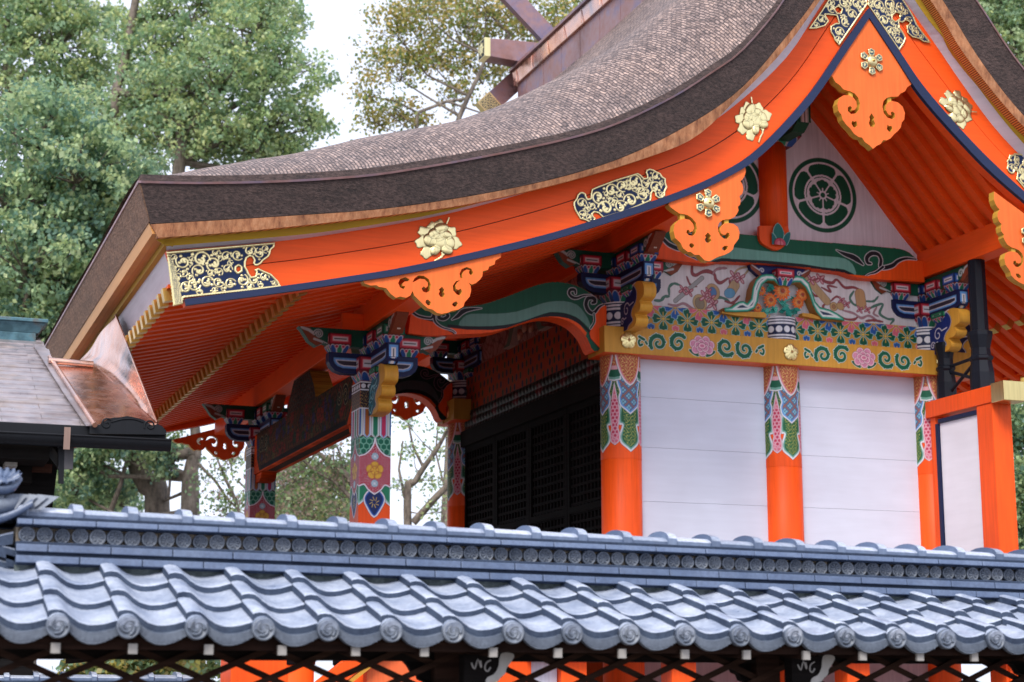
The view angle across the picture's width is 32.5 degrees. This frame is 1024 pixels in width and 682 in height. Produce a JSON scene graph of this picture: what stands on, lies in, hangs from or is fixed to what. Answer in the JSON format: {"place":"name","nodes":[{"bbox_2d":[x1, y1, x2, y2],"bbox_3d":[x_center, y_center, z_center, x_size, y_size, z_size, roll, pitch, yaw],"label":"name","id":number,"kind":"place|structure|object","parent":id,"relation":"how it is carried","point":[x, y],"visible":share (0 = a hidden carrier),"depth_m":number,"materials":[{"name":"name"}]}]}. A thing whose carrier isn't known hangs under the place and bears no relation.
{"place":"outdoors","nodes":[
{"label":"outdoors","id":0,"kind":"place"},
{"bbox_2d":[0,0,1023,681],"label":"sky","id":1,"kind":"structure","parent":0,"point":[336,21],"materials":[{"name":"white"}]},
{"bbox_2d":[34,0,1023,681],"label":"shrine hall","id":2,"kind":"structure","parent":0,"point":[730,270],"depth_m":17.18,"materials":[{"name":"paint"}]},
{"bbox_2d":[464,436,494,528],"bbox_3d":[-0.351,2.248,20.767,0.080,2.120,1.100,4,-12,-20],"label":"lattice door","id":3,"kind":"structure","parent":2,"relation":"in","point":[480,456],"depth_m":20.90,"materials":[{"name":"black wood"}]},
{"bbox_2d":[495,423,528,529],"bbox_3d":[0.033,2.047,19.746,0.080,2.120,1.100,4,-12,-20],"label":"lattice door","id":4,"kind":"structure","parent":2,"relation":"in","point":[511,446],"depth_m":19.87,"materials":[{"name":"black wood"}]},
{"bbox_2d":[529,408,566,531],"bbox_3d":[0.417,1.846,18.724,0.080,2.120,1.100,4,-12,-20],"label":"lattice door","id":5,"kind":"structure","parent":2,"relation":"in","point":[547,434],"depth_m":18.82,"materials":[{"name":"black wood"}]},
{"bbox_2d":[567,395,601,533],"bbox_3d":[0.802,1.644,17.702,0.080,2.120,1.100,4,-12,-20],"label":"lattice door","id":6,"kind":"structure","parent":2,"relation":"in","point":[583,418],"depth_m":17.89,"materials":[{"name":"black wood"}]},
{"label":"ground","id":7,"kind":"structure","parent":0,"visible":0},
{"bbox_2d":[0,520,84,663],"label":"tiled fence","id":8,"kind":"object","parent":7,"relation":"on","point":[7,553],"visible":0.16,"depth_m":7.39,"materials":[{"name":"ceramic"}]},
{"bbox_2d":[0,467,57,524],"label":"chrysanthemum finial","id":9,"kind":"object","parent":8,"relation":"on","point":[10,480],"visible":0.99,"depth_m":7.46,"materials":[{"name":"ceramic"}]},
{"bbox_2d":[0,0,142,258],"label":"camphor tree","id":10,"kind":"object","parent":7,"relation":"on","point":[18,40],"visible":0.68,"depth_m":41.80,"materials":[{"name":"green plant"}]},
{"bbox_2d":[0,67,165,671],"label":"camphor tree","id":11,"kind":"object","parent":7,"relation":"on","point":[59,209],"visible":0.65,"depth_m":30.27,"materials":[{"name":"green plant"}]},
{"bbox_2d":[0,314,171,674],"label":"copper roof hall","id":12,"kind":"structure","parent":7,"relation":"on","point":[85,401],"depth_m":14.78,"materials":[{"name":"brown metal"}]},
{"bbox_2d":[0,671,192,681],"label":"tiled fence","id":13,"kind":"object","parent":7,"relation":"on","point":[96,677],"visible":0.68,"depth_m":14.58,"materials":[{"name":"ceramic"}]},
{"bbox_2d":[54,462,143,511],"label":"camphor tree","id":14,"kind":"object","parent":7,"relation":"on","point":[140,507],"visible":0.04,"depth_m":44.07,"materials":[{"name":"green plant"}]},
{"bbox_2d":[53,427,212,514],"bbox_3d":[-8.697,3.824,36.874,5.508,9.972,3.194,-2,-11,11],"label":"camphor tree","id":15,"kind":"object","parent":7,"relation":"on","point":[95,490],"visible":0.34,"depth_m":36.29,"materials":[{"name":"green plant"}]},
{"bbox_2d":[52,660,220,681],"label":"garden shrub","id":16,"kind":"object","parent":7,"relation":"on","point":[201,667],"visible":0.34,"depth_m":23.40,"materials":[{"name":"green plant"}]},
{"bbox_2d":[185,444,245,516],"bbox_3d":[-5.319,4.819,31.652,1.411,5.993,1.019,-5,-12,24],"label":"broadleaf tree","id":17,"kind":"object","parent":7,"relation":"on","point":[227,501],"visible":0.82,"depth_m":32.03,"materials":[{"name":"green plant"}]},
{"bbox_2d":[92,0,344,512],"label":"camphor tree","id":18,"kind":"object","parent":7,"relation":"on","point":[189,123],"visible":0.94,"depth_m":38.49,"materials":[{"name":"green plant"}]},
{"bbox_2d":[230,455,350,521],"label":"camphor tree","id":19,"kind":"object","parent":7,"relation":"on","point":[299,495],"visible":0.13,"depth_m":41.60,"materials":[{"name":"green plant"}]},
{"bbox_2d":[232,436,350,521],"bbox_3d":[-4.114,4.635,33.242,2.274,6.982,3.209,11,-15,-43],"label":"broadleaf tree","id":20,"kind":"object","parent":7,"relation":"on","point":[339,468],"visible":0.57,"depth_m":33.12,"materials":[{"name":"green plant"}]},
{"bbox_2d":[390,405,447,524],"bbox_3d":[-1.602,4.353,30.704,1.550,6.544,1.324,4,-12,-20],"label":"broadleaf tree","id":21,"kind":"object","parent":7,"relation":"on","point":[407,486],"visible":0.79,"depth_m":31.10,"materials":[{"name":"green plant"}]},
{"bbox_2d":[341,0,582,526],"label":"broadleaf tree","id":22,"kind":"object","parent":7,"relation":"on","point":[480,72],"visible":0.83,"depth_m":40.06,"materials":[{"name":"green plant"}]},
{"bbox_2d":[0,504,1023,681],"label":"tiled fence","id":23,"kind":"object","parent":7,"relation":"on","point":[432,601],"visible":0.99,"depth_m":7.76,"materials":[{"name":"ceramic"}]},
{"bbox_2d":[978,0,1023,66],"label":"camphor tree","id":24,"kind":"object","parent":7,"relation":"on","point":[1006,17],"visible":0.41,"depth_m":43.97,"materials":[{"name":"green plant"}]},
{"bbox_2d":[1011,402,1023,548],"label":"evergreen oak","id":25,"kind":"object","parent":7,"relation":"on","point":[1017,415],"visible":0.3,"depth_m":26.77,"materials":[{"name":"green plant"}]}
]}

